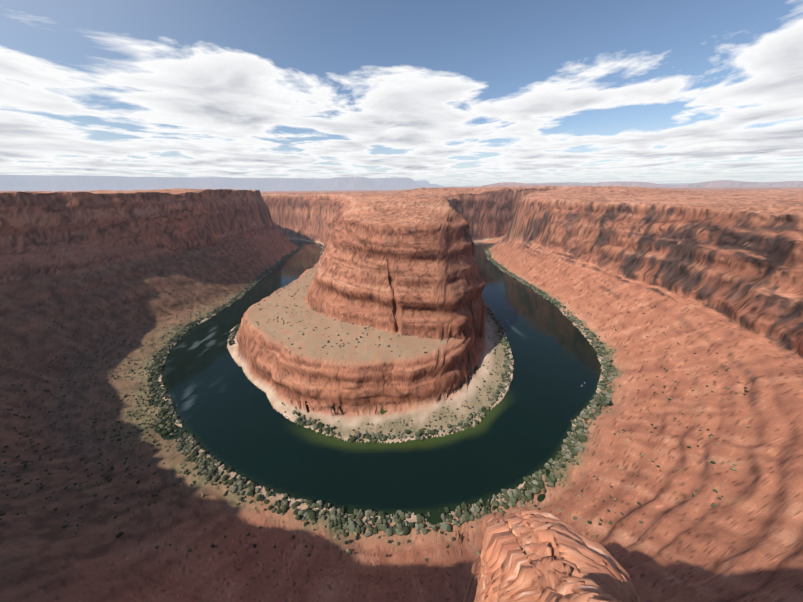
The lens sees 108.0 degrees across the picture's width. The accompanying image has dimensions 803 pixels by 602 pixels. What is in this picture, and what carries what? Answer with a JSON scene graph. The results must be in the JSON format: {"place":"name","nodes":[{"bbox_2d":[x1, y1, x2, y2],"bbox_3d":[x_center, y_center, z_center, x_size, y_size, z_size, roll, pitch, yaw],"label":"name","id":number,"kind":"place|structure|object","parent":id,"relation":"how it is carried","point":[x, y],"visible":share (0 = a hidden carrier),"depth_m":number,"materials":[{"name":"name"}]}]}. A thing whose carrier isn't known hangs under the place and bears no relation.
{"place":"outdoors","nodes":[
{"label":"outdoors","id":0,"kind":"place"},
{"bbox_2d":[148,240,613,524],"bbox_3d":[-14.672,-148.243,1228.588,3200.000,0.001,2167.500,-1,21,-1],"label":"river water","id":1,"kind":"structure","parent":0,"point":[228,414],"depth_m":395.51,"materials":[{"name":"teal liquid"}]},
{"bbox_2d":[0,175,802,601],"bbox_3d":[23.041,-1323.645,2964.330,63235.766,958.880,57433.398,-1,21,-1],"label":"canyon terrain","id":2,"kind":"structure","parent":0,"point":[714,267],"depth_m":441.56,"materials":[{"name":"stone"}]},
{"bbox_2d":[0,241,749,560],"bbox_3d":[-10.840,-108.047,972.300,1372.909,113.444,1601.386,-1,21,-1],"label":"riverside shrubs","id":3,"kind":"object","parent":2,"relation":"on","point":[351,526],"visible":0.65,"depth_m":369.43,"materials":[{"name":"green plant"}]},
{"bbox_2d":[0,0,802,186],"label":"sky","id":4,"kind":"structure","parent":0,"point":[447,93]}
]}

